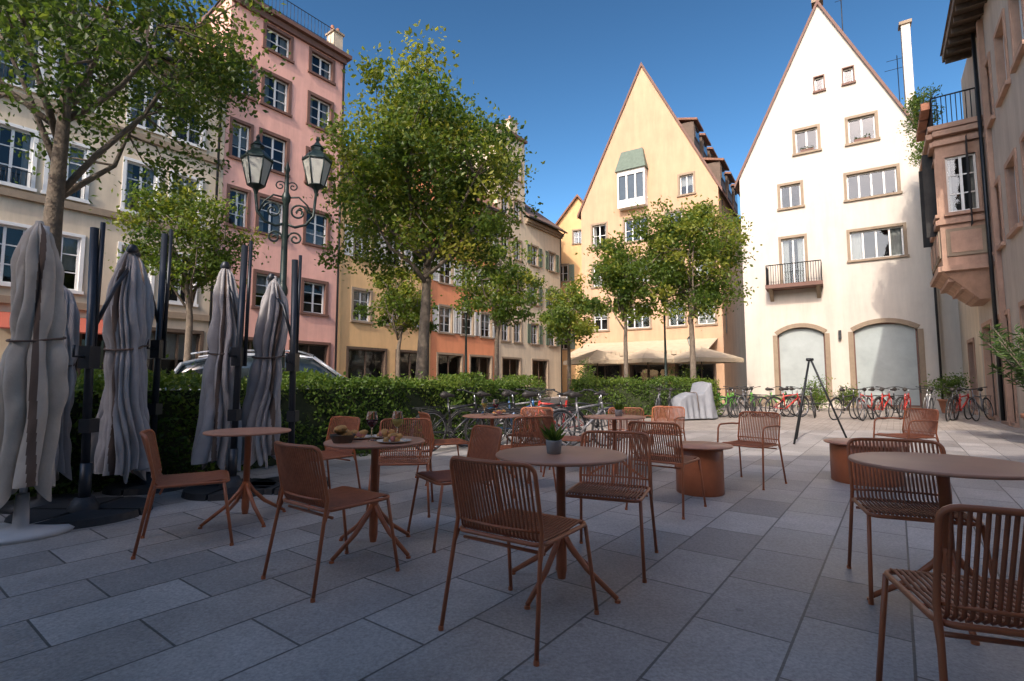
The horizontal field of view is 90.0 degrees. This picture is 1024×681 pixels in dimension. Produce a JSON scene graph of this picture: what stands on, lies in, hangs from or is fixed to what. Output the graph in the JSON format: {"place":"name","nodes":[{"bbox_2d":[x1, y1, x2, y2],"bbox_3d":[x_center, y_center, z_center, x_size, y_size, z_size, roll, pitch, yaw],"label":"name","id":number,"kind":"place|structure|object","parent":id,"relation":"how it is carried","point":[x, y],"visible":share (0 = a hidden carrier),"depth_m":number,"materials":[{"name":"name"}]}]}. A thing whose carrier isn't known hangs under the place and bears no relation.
{"place":"outdoors","nodes":[
{"label":"outdoors","id":0,"kind":"place"},
{"bbox_2d":[0,430,1023,680],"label":"terrace pavement","id":1,"kind":"structure","parent":0,"point":[748,578],"depth_m":2.84,"materials":[{"name":"stone"}]},
{"bbox_2d":[0,220,74,545],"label":"closed parasol","id":2,"kind":"object","parent":1,"relation":"on","point":[34,385],"visible":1,"depth_m":3.93,"materials":[{"name":"beige fabric"}]},
{"bbox_2d":[0,285,79,513],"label":"closed parasol","id":3,"kind":"object","parent":1,"relation":"on","point":[64,446],"visible":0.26,"depth_m":4.89,"materials":[{"name":"grey fabric"}]},
{"bbox_2d":[4,222,152,528],"bbox_3d":[-3.720,0.225,4.623,1.000,2.610,1.151,0,-5,0],"label":"closed parasol","id":4,"kind":"object","parent":1,"relation":"on","point":[119,427],"visible":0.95,"depth_m":4.77,"materials":[{"name":"grey fabric"}]},
{"bbox_2d":[90,229,187,495],"bbox_3d":[-3.980,0.166,5.720,0.840,2.910,0.911,0,-5,0],"label":"closed parasol","id":5,"kind":"object","parent":1,"relation":"on","point":[157,348],"visible":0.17,"depth_m":5.68,"materials":[{"name":"grey fabric"}]},
{"bbox_2d":[131,429,233,559],"bbox_3d":[-2.368,1.058,3.740,0.610,0.809,0.550,3,-6,-30],"label":"terrace chair","id":6,"kind":"object","parent":1,"relation":"on","point":[160,480],"visible":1,"depth_m":3.64,"materials":[{"name":"paint"}]},
{"bbox_2d":[181,241,276,500],"bbox_3d":[-3.001,0.247,5.549,0.942,2.720,0.900,0,-5,0],"label":"closed parasol","id":7,"kind":"object","parent":1,"relation":"on","point":[219,401],"visible":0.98,"depth_m":5.56,"materials":[{"name":"grey fabric"}]},
{"bbox_2d":[198,427,290,528],"bbox_3d":[-2.250,1.138,4.340,0.675,0.744,0.675,0,-5,-6],"label":"round bistro table","id":8,"kind":"object","parent":1,"relation":"on","point":[246,489],"visible":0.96,"depth_m":4.30,"materials":[{"name":"paint"}]},
{"bbox_2d":[241,255,327,494],"bbox_3d":[-2.595,0.320,5.822,1.109,2.620,0.896,0,-5,0],"label":"closed parasol","id":9,"kind":"object","parent":1,"relation":"on","point":[262,399],"visible":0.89,"depth_m":5.88,"materials":[{"name":"grey fabric"}]},
{"bbox_2d":[276,416,360,509],"bbox_3d":[-1.844,1.161,4.979,0.550,0.809,0.610,-4,-6,37],"label":"terrace chair","id":10,"kind":"object","parent":1,"relation":"on","point":[350,423],"visible":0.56,"depth_m":5.13,"materials":[{"name":"paint"}]},
{"bbox_2d":[261,441,399,602],"bbox_3d":[-1.086,1.004,3.100,0.550,0.809,0.610,-4,-6,38],"label":"terrace chair","id":11,"kind":"object","parent":1,"relation":"on","point":[298,478],"visible":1,"depth_m":2.93,"materials":[{"name":"paint"}]},
{"bbox_2d":[323,436,424,563],"bbox_3d":[-0.965,1.075,3.583,0.690,0.744,0.690,1,-5,-11],"label":"round bistro table","id":12,"kind":"object","parent":1,"relation":"on","point":[374,513],"visible":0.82,"depth_m":3.53,"materials":[{"name":"paint"}]},
{"bbox_2d":[329,425,355,443],"bbox_3d":[-1.150,0.632,3.480,0.176,0.122,0.176,0,-5,0],"label":"bread basket","id":13,"kind":"object","parent":12,"relation":"on","point":[343,434],"visible":1,"depth_m":3.43,"materials":[{"name":"brown wicker"}]},
{"bbox_2d":[366,418,433,517],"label":"terrace chair","id":14,"kind":"object","parent":1,"relation":"on","point":[390,460],"visible":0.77,"depth_m":4.89,"materials":[{"name":"paint"}]},
{"bbox_2d":[415,411,468,485],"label":"terrace chair","id":15,"kind":"object","parent":1,"relation":"on","point":[446,442],"visible":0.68,"depth_m":5.97,"materials":[{"name":"paint"}]},
{"bbox_2d":[411,389,495,452],"bbox_3d":[-0.963,1.385,8.867,1.771,1.031,0.667,4,1,-40],"label":"bicycle","id":16,"kind":"object","parent":1,"relation":"on","point":[447,395],"visible":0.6,"depth_m":8.74,"materials":[{"name":"metal"}]},
{"bbox_2d":[407,425,506,552],"bbox_3d":[-0.412,1.069,3.880,0.610,0.809,0.550,3,-6,-30],"label":"terrace chair","id":17,"kind":"object","parent":1,"relation":"on","point":[487,438],"visible":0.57,"depth_m":3.94,"materials":[{"name":"paint"}]},
{"bbox_2d":[447,389,534,446],"bbox_3d":[-0.332,1.434,9.455,1.771,1.031,0.667,2,2,-20],"label":"bicycle","id":18,"kind":"object","parent":1,"relation":"on","point":[460,410],"visible":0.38,"depth_m":9.34,"materials":[{"name":"metal"}]},
{"bbox_2d":[476,388,552,441],"bbox_3d":[0.083,1.449,9.761,1.771,1.052,0.667,3,1,-35],"label":"bicycle","id":19,"kind":"object","parent":1,"relation":"on","point":[505,393],"visible":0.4,"depth_m":9.67,"materials":[{"name":"metal"}]},
{"bbox_2d":[438,455,598,666],"bbox_3d":[0.041,0.954,2.495,0.550,0.809,0.610,-3,-6,35],"label":"terrace chair","id":20,"kind":"object","parent":1,"relation":"on","point":[539,527],"visible":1,"depth_m":2.33,"materials":[{"name":"paint"}]},
{"bbox_2d":[486,415,555,498],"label":"terrace chair","id":21,"kind":"object","parent":1,"relation":"on","point":[516,444],"visible":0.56,"depth_m":5.30,"materials":[{"name":"paint"}]},
{"bbox_2d":[506,407,552,471],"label":"terrace chair","id":22,"kind":"object","parent":1,"relation":"on","point":[536,411],"visible":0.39,"depth_m":7.28,"materials":[{"name":"paint"}]},
{"bbox_2d":[494,389,586,445],"bbox_3d":[0.513,1.409,9.155,1.771,1.031,0.667,1,2,-15],"label":"bicycle","id":23,"kind":"object","parent":1,"relation":"on","point":[526,394],"visible":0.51,"depth_m":9.10,"materials":[{"name":"metal"}]},
{"bbox_2d":[515,389,599,444],"bbox_3d":[0.882,1.460,9.771,1.771,1.031,0.667,2,-12,-20],"label":"bicycle","id":24,"kind":"object","parent":1,"relation":"on","point":[592,411],"visible":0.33,"depth_m":9.83,"materials":[{"name":"metal"}]},
{"bbox_2d":[496,446,626,609],"bbox_3d":[0.280,1.019,2.916,0.750,0.744,0.750,1,-5,-9],"label":"round bistro table","id":25,"kind":"object","parent":1,"relation":"on","point":[576,456],"visible":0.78,"depth_m":2.85,"materials":[{"name":"paint"}]},
{"bbox_2d":[540,421,566,453],"bbox_3d":[0.238,0.557,2.940,0.154,0.182,0.196,-3,-6,33],"label":"potted succulent","id":26,"kind":"object","parent":25,"relation":"on","point":[553,441],"visible":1,"depth_m":2.90,"materials":[{"name":"green plant"}]},
{"bbox_2d":[543,389,621,445],"bbox_3d":[1.278,1.401,9.061,1.771,1.031,0.667,3,1,-30],"label":"bicycle","id":27,"kind":"object","parent":1,"relation":"on","point":[573,394],"visible":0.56,"depth_m":8.96,"materials":[{"name":"metal"}]},
{"bbox_2d":[555,389,626,443],"bbox_3d":[1.572,1.476,9.966,1.771,1.031,0.667,3,-12,-30],"label":"bicycle","id":28,"kind":"object","parent":1,"relation":"on","point":[587,419],"visible":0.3,"depth_m":9.95,"materials":[{"name":"metal"}]},
{"bbox_2d":[566,430,657,582],"bbox_3d":[0.634,1.025,3.356,0.550,0.809,0.610,-2,-5,22],"label":"terrace chair","id":29,"kind":"object","parent":1,"relation":"on","point":[580,489],"visible":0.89,"depth_m":3.50,"materials":[{"name":"paint"}]},
{"bbox_2d":[584,414,645,482],"bbox_3d":[1.250,1.294,6.214,0.750,0.744,0.750,3,-5,-29],"label":"round bistro table","id":30,"kind":"object","parent":1,"relation":"on","point":[613,418],"visible":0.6,"depth_m":6.19,"materials":[{"name":"paint"}]},
{"bbox_2d":[607,407,647,471],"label":"terrace chair","id":31,"kind":"object","parent":1,"relation":"on","point":[620,421],"visible":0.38,"depth_m":7.17,"materials":[{"name":"paint"}]},
{"bbox_2d":[638,406,685,466],"bbox_3d":[2.158,1.356,7.324,0.566,0.809,0.603,-4,-6,37],"label":"terrace armchair","id":32,"kind":"object","parent":1,"relation":"on","point":[682,414],"visible":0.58,"depth_m":7.51,"materials":[{"name":"paint"}]},
{"bbox_2d":[625,421,706,519],"bbox_3d":[1.414,1.140,4.734,0.550,0.809,0.610,-4,-6,38],"label":"terrace chair","id":33,"kind":"object","parent":1,"relation":"on","point":[682,460],"visible":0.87,"depth_m":4.54,"materials":[{"name":"paint"}]},
{"bbox_2d":[667,441,733,496],"bbox_3d":[1.980,1.349,5.407,0.680,0.500,0.680,0,-5,0],"label":"drum table","id":34,"kind":"object","parent":1,"relation":"on","point":[710,455],"visible":0.86,"depth_m":5.20,"materials":[{"name":"paint"}]},
{"bbox_2d":[717,411,786,489],"bbox_3d":[2.760,1.240,5.926,0.603,0.809,0.566,4,-6,-38],"label":"terrace armchair","id":35,"kind":"object","parent":1,"relation":"on","point":[762,444],"visible":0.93,"depth_m":6.00,"materials":[{"name":"paint"}]},
{"bbox_2d":[793,358,846,443],"bbox_3d":[5.835,1.179,10.135,1.100,1.636,0.931,0,-5,0],"label":"folding easel","id":36,"kind":"object","parent":1,"relation":"on","point":[809,360],"visible":0.93,"depth_m":9.78,"materials":[{"name":"black metal"}]},
{"bbox_2d":[823,438,909,487],"bbox_3d":[4.150,1.419,6.003,0.840,0.460,0.840,0,-5,0],"label":"drum table","id":37,"kind":"object","parent":1,"relation":"on","point":[838,461],"visible":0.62,"depth_m":5.88,"materials":[{"name":"paint"}]},
{"bbox_2d":[873,408,941,473],"bbox_3d":[5.263,1.314,6.816,0.603,0.809,0.566,1,-5,-8],"label":"terrace armchair","id":38,"kind":"object","parent":1,"relation":"on","point":[932,419],"visible":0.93,"depth_m":6.83,"materials":[{"name":"paint"}]},
{"bbox_2d":[846,438,991,604],"bbox_3d":[2.224,0.984,2.857,0.550,0.809,0.610,-2,-5,23],"label":"terrace chair","id":39,"kind":"object","parent":1,"relation":"on","point":[924,509],"visible":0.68,"depth_m":3.03,"materials":[{"name":"paint"}]},
{"bbox_2d":[848,452,1023,645],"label":"round bistro table","id":40,"kind":"object","parent":1,"relation":"on","point":[943,468],"visible":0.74,"depth_m":2.57,"materials":[{"name":"paint"}]},
{"bbox_2d":[876,504,1023,680],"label":"terrace chair","id":41,"kind":"object","parent":1,"relation":"on","point":[1000,603],"visible":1,"depth_m":1.47,"materials":[{"name":"paint"}]},
{"bbox_2d":[979,323,1023,419],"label":"potted oleander","id":42,"kind":"object","parent":1,"relation":"on","point":[1007,353],"visible":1,"depth_m":9.80,"materials":[{"name":"green plant"}]},
{"bbox_2d":[89,0,966,223],"label":"sky","id":43,"kind":"structure","parent":0,"point":[568,69],"materials":[{"name":"blue"}]},
{"bbox_2d":[541,400,1023,429],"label":"ground","id":44,"kind":"structure","parent":0,"point":[822,420],"depth_m":15.01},
{"bbox_2d":[0,0,229,389],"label":"cream townhouse","id":45,"kind":"structure","parent":44,"relation":"on","point":[22,202],"depth_m":17.00,"materials":[{"name":"paint"}]},
{"bbox_2d":[0,35,201,302],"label":"window frames","id":46,"kind":"structure","parent":45,"relation":"in","point":[13,130],"depth_m":16.35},
{"bbox_2d":[76,331,198,389],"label":"window frames","id":47,"kind":"structure","parent":45,"relation":"in","point":[80,334],"depth_m":18.74,"materials":[{"name":"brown wood"}]},
{"bbox_2d":[0,0,294,259],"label":"street tree","id":48,"kind":"object","parent":44,"relation":"on","point":[228,69],"visible":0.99,"depth_m":7.82,"materials":[{"name":"green plant"}]},
{"bbox_2d":[102,170,276,361],"bbox_3d":[-8.862,-1.117,14.518,3.675,6.935,4.026,0,-5,0],"label":"street tree","id":49,"kind":"object","parent":44,"relation":"on","point":[183,218],"visible":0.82,"depth_m":14.03,"materials":[{"name":"green plant"}]},
{"bbox_2d":[165,350,346,389],"bbox_3d":[-4.677,1.135,10.553,4.350,1.811,2.020,2,-5,-25],"label":"parked car","id":50,"kind":"object","parent":44,"relation":"on","point":[314,363],"visible":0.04,"depth_m":9.76,"materials":[{"name":"silver metal"}]},
{"bbox_2d":[180,0,351,370],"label":"pink townhouse","id":51,"kind":"structure","parent":44,"relation":"on","point":[315,64],"depth_m":22.78,"materials":[{"name":"paint"}]},
{"bbox_2d":[229,28,330,313],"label":"window frames","id":52,"kind":"structure","parent":51,"relation":"in","point":[276,43],"depth_m":22.47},
{"bbox_2d":[8,354,547,500],"bbox_3d":[-3.024,1.108,8.190,1.417,1.556,12.249,-3,-6,35],"label":"hedge","id":53,"kind":"object","parent":44,"relation":"on","point":[322,402],"visible":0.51,"depth_m":7.69,"materials":[{"name":"green plant"}]},
{"bbox_2d":[241,134,331,372],"bbox_3d":[-3.850,-0.874,8.602,1.441,5.470,0.443,2,-5,-20],"label":"ornate street lamp","id":54,"kind":"object","parent":44,"relation":"on","point":[257,161],"visible":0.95,"depth_m":8.65,"materials":[{"name":"black metal"}]},
{"bbox_2d":[337,196,430,379],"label":"walls","id":55,"kind":"structure","parent":44,"relation":"on","point":[356,334],"depth_m":25.26,"materials":[{"name":"paint"}]},
{"bbox_2d":[345,346,416,377],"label":"window surrounds","id":56,"kind":"object","parent":55,"relation":"attached to","point":[384,350],"visible":0.34,"depth_m":26.16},
{"bbox_2d":[350,225,413,328],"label":"window surrounds","id":57,"kind":"object","parent":55,"relation":"attached to","point":[370,300],"visible":0.2,"depth_m":25.35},
{"bbox_2d":[348,236,420,385],"bbox_3d":[-7.031,-1.148,27.188,0.267,9.500,6.000,-4,-6,37],"label":"interior","id":58,"kind":"object","parent":55,"relation":"attached to","point":[356,362],"visible":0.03,"depth_m":26.53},
{"bbox_2d":[352,264,441,377],"bbox_3d":[-3.997,-0.094,18.029,2.820,5.479,3.282,0,-5,0],"label":"street tree","id":59,"kind":"object","parent":44,"relation":"on","point":[404,308],"visible":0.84,"depth_m":17.89,"materials":[{"name":"green plant"}]},
{"bbox_2d":[299,19,544,379],"bbox_3d":[-2.177,-2.271,12.337,5.911,8.882,6.587,0,-5,0],"label":"street tree","id":60,"kind":"object","parent":44,"relation":"on","point":[408,142],"visible":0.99,"depth_m":11.29,"materials":[{"name":"green plant"}]},
{"bbox_2d":[412,170,495,384],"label":"walls","id":61,"kind":"structure","parent":44,"relation":"on","point":[455,343],"depth_m":30.42,"materials":[{"name":"orange paint"}]},
{"bbox_2d":[436,208,493,385],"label":"window surrounds","id":62,"kind":"object","parent":61,"relation":"attached to","point":[471,335],"visible":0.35,"depth_m":30.94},
{"bbox_2d":[432,226,497,337],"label":"windows","id":63,"kind":"structure","parent":62,"relation":"attached to","point":[458,327],"depth_m":30.76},
{"bbox_2d":[438,222,487,380],"bbox_3d":[-3.482,-2.052,31.992,0.288,12.100,5.800,-4,-6,37],"label":"interior","id":64,"kind":"object","parent":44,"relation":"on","point":[453,364],"depth_m":31.71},
{"bbox_2d":[459,127,524,386],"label":"walls","id":65,"kind":"structure","parent":44,"relation":"on","point":[508,349],"depth_m":35.94,"materials":[{"name":"paint"}]},
{"bbox_2d":[500,154,522,383],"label":"window surrounds","id":66,"kind":"object","parent":65,"relation":"attached to","point":[520,324],"visible":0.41,"depth_m":35.60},
{"bbox_2d":[447,239,547,379],"bbox_3d":[-0.564,-0.705,20.457,4.091,7.100,4.485,0,-5,0],"label":"street tree","id":67,"kind":"object","parent":44,"relation":"on","point":[498,301],"visible":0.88,"depth_m":19.73,"materials":[{"name":"green plant"}]},
{"bbox_2d":[525,215,560,396],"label":"walls","id":68,"kind":"structure","parent":44,"relation":"on","point":[544,241],"depth_m":38.71,"materials":[{"name":"paint"}]},
{"bbox_2d":[530,243,557,395],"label":"window surrounds","id":69,"kind":"object","parent":68,"relation":"attached to","point":[538,305],"visible":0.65,"depth_m":38.18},
{"bbox_2d":[527,244,559,345],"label":"shutters","id":70,"kind":"object","parent":69,"relation":"attached to","point":[540,304],"visible":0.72,"depth_m":38.16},
{"bbox_2d":[557,198,582,392],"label":"walls","id":71,"kind":"structure","parent":44,"relation":"on","point":[568,222],"depth_m":43.61,"materials":[{"name":"paint"}]},
{"bbox_2d":[534,270,609,404],"bbox_3d":[3.038,-0.082,26.231,3.784,6.817,5.560,-2,-5,25],"label":"street tree","id":72,"kind":"object","parent":44,"relation":"on","point":[555,318],"visible":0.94,"depth_m":25.34,"materials":[{"name":"green plant"}]},
{"bbox_2d":[563,350,632,377],"bbox_3d":[4.600,1.966,27.532,2.700,2.950,2.700,2,-5,-23],"label":"open cafe parasol","id":73,"kind":"object","parent":44,"relation":"on","point":[597,358],"visible":0.71,"depth_m":26.88,"materials":[{"name":"beige fabric"}]},
{"bbox_2d":[575,224,666,383],"bbox_3d":[4.342,-0.842,20.105,3.487,7.315,3.238,0,-5,0],"label":"street tree","id":74,"kind":"object","parent":44,"relation":"on","point":[626,294],"visible":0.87,"depth_m":19.97,"materials":[{"name":"green plant"}]},
{"bbox_2d":[567,371,722,417],"bbox_3d":[4.447,1.846,17.289,5.131,1.641,1.477,0,-5,-5],"label":"hedge","id":75,"kind":"object","parent":44,"relation":"on","point":[639,393],"visible":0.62,"depth_m":16.88,"materials":[{"name":"green plant"}]},
{"bbox_2d":[618,348,686,379],"bbox_3d":[7.000,1.867,26.336,2.700,2.950,2.700,2,-5,-23],"label":"open cafe parasol","id":76,"kind":"object","parent":44,"relation":"on","point":[647,356],"visible":0.69,"depth_m":25.65,"materials":[{"name":"beige fabric"}]},
{"bbox_2d":[581,66,747,402],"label":"walls","id":77,"kind":"structure","parent":44,"relation":"on","point":[649,124],"depth_m":32.54,"materials":[{"name":"beige paint"}]},
{"bbox_2d":[617,166,647,210],"bbox_3d":[7.678,-9.670,32.703,1.800,2.400,0.548,-3,-6,32],"label":"oriel","id":78,"kind":"object","parent":77,"relation":"attached to","point":[627,203],"visible":0.95,"depth_m":32.43,"materials":[{"name":"white paint"}]},
{"bbox_2d":[619,172,642,200],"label":"oriel panes","id":79,"kind":"object","parent":78,"relation":"in","point":[631,190],"visible":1,"depth_m":32.55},
{"bbox_2d":[615,147,647,173],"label":"oriel roof","id":80,"kind":"structure","parent":78,"relation":"attached to","point":[631,159],"depth_m":32.65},
{"bbox_2d":[571,338,717,353],"bbox_3d":[7.717,0.342,30.617,8.200,0.800,2.580,-3,-6,32],"label":"awning","id":81,"kind":"object","parent":77,"relation":"attached to","point":[683,344],"visible":0.79,"depth_m":30.41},
{"bbox_2d":[593,174,714,329],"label":"window frames","id":82,"kind":"structure","parent":77,"relation":"in","point":[600,235],"depth_m":32.47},
{"bbox_2d":[591,171,717,331],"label":"window surrounds","id":83,"kind":"object","parent":77,"relation":"attached to","point":[670,211],"visible":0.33,"depth_m":31.65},
{"bbox_2d":[578,70,737,219],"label":"roof","id":84,"kind":"structure","parent":77,"relation":"on","point":[579,217],"depth_m":33.89,"materials":[{"name":"tile"}]},
{"bbox_2d":[577,63,721,218],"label":"barge trim","id":85,"kind":"structure","parent":84,"relation":"attached to","point":[681,126],"depth_m":33.18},
{"bbox_2d":[681,121,737,213],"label":"dormers","id":86,"kind":"object","parent":84,"relation":"on","point":[714,167],"visible":0.32,"depth_m":32.58,"materials":[{"name":"brown wood"}]},
{"bbox_2d":[678,117,737,193],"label":"dormer roofs","id":87,"kind":"structure","parent":86,"relation":"on","point":[711,149],"depth_m":32.93,"materials":[{"name":"tile"}]},
{"bbox_2d":[591,185,726,383],"bbox_3d":[8.882,-3.394,32.751,8.925,15.100,0.284,-3,-6,32],"label":"interior","id":88,"kind":"object","parent":77,"relation":"attached to","point":[612,371],"visible":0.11,"depth_m":32.52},
{"bbox_2d":[611,194,761,379],"bbox_3d":[6.345,-1.574,18.549,5.228,8.516,4.785,0,-5,0],"label":"street tree","id":89,"kind":"object","parent":44,"relation":"on","point":[671,268],"visible":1,"depth_m":18.18,"materials":[{"name":"green plant"}]},
{"bbox_2d":[670,381,717,419],"bbox_3d":[5.743,1.906,16.310,1.700,1.209,0.963,3,-5,-29],"label":"covered scooter","id":90,"kind":"object","parent":44,"relation":"on","point":[697,401],"visible":0.79,"depth_m":16.04,"materials":[{"name":"fabric"}]},
{"bbox_2d":[667,347,743,380],"bbox_3d":[9.400,1.784,25.339,2.700,2.950,2.700,2,-5,-23],"label":"open cafe parasol","id":91,"kind":"object","parent":44,"relation":"on","point":[706,356],"visible":0.78,"depth_m":24.65,"materials":[{"name":"beige fabric"}]},
{"bbox_2d":[796,374,838,411],"bbox_3d":[12.781,2.224,21.690,1.576,1.568,1.980,0,-5,0],"label":"shrub","id":92,"kind":"object","parent":44,"relation":"on","point":[820,396],"visible":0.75,"depth_m":21.51,"materials":[{"name":"green plant"}]},
{"bbox_2d":[739,5,944,409],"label":"walls","id":93,"kind":"structure","parent":44,"relation":"on","point":[826,217],"depth_m":24.59,"materials":[{"name":"white paint"}]},
{"bbox_2d":[765,259,821,284],"bbox_3d":[13.595,-3.196,24.718,2.362,0.972,0.904,-3,-6,32],"label":"balcony railing","id":94,"kind":"object","parent":93,"relation":"attached to","point":[767,275],"visible":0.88,"depth_m":24.38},
{"bbox_2d":[765,280,822,291],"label":"balcony slab","id":95,"kind":"structure","parent":93,"relation":"attached to","point":[794,285],"depth_m":24.41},
{"bbox_2d":[735,84,905,196],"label":"roof","id":96,"kind":"structure","parent":93,"relation":"on","point":[737,187],"depth_m":27.12,"materials":[{"name":"tile"}]},
{"bbox_2d":[734,0,911,188],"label":"barge trim","id":97,"kind":"structure","parent":96,"relation":"attached to","point":[867,64],"depth_m":25.34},
{"bbox_2d":[782,70,895,282],"bbox_3d":[15.926,-7.886,25.202,5.850,11.200,0.242,-3,-6,32],"label":"interior","id":98,"kind":"object","parent":93,"relation":"in","point":[865,191],"visible":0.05,"depth_m":24.66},
{"bbox_2d":[783,228,901,282],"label":"curtains","id":99,"kind":"object","parent":93,"relation":"attached to","point":[895,239],"visible":0.63,"depth_m":24.10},
{"bbox_2d":[773,110,926,408],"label":"window surrounds","id":100,"kind":"object","parent":93,"relation":"attached to","point":[921,352],"visible":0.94,"depth_m":23.94,"materials":[{"name":"stone"}]},
{"bbox_2d":[780,68,903,282],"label":"window frames","id":101,"kind":"structure","parent":100,"relation":"attached to","point":[847,177],"depth_m":24.14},
{"bbox_2d":[778,323,921,406],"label":"window frames","id":102,"kind":"structure","parent":100,"relation":"attached to","point":[920,405],"depth_m":23.66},
{"bbox_2d":[779,324,919,404],"bbox_3d":[15.548,1.144,23.921,5.475,3.750,0.001,-3,-6,32],"label":"door infill","id":103,"kind":"object","parent":102,"relation":"attached to","point":[886,355],"depth_m":23.40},
{"bbox_2d":[900,23,914,113],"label":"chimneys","id":104,"kind":"object","parent":93,"relation":"attached to","point":[907,62],"visible":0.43,"depth_m":25.10,"materials":[{"name":"white paint"}]},
{"bbox_2d":[919,368,973,413],"bbox_3d":[16.266,1.871,19.174,1.565,1.676,1.174,-2,-5,18],"label":"potted shrub","id":105,"kind":"object","parent":44,"relation":"on","point":[956,381],"visible":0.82,"depth_m":19.01,"materials":[{"name":"green plant"}]},
{"bbox_2d":[938,289,965,409],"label":"annexe","id":106,"kind":"structure","parent":44,"relation":"on","point":[950,333],"depth_m":22.02,"materials":[{"name":"white paint"}]},
{"bbox_2d":[916,0,1023,428],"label":"sandstone house with oriel","id":107,"kind":"structure","parent":44,"relation":"on","point":[971,177],"depth_m":15.09,"materials":[{"name":"pink paint"}]},
{"bbox_2d":[902,83,942,117],"bbox_3d":[13.323,-7.829,16.736,1.000,0.873,1.365,-3,-6,30],"label":"balcony plant","id":108,"kind":"object","parent":107,"relation":"on","point":[918,100],"visible":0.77,"depth_m":16.62,"materials":[{"name":"green plant"}]},
{"bbox_2d":[945,0,1023,221],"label":"window frames","id":109,"kind":"structure","parent":107,"relation":"in","point":[960,174],"depth_m":15.58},
{"bbox_2d":[958,300,985,415],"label":"corner house with roof terrace","id":110,"kind":"structure","parent":44,"relation":"on","point":[970,342],"depth_m":19.80,"materials":[{"name":"beige paint"}]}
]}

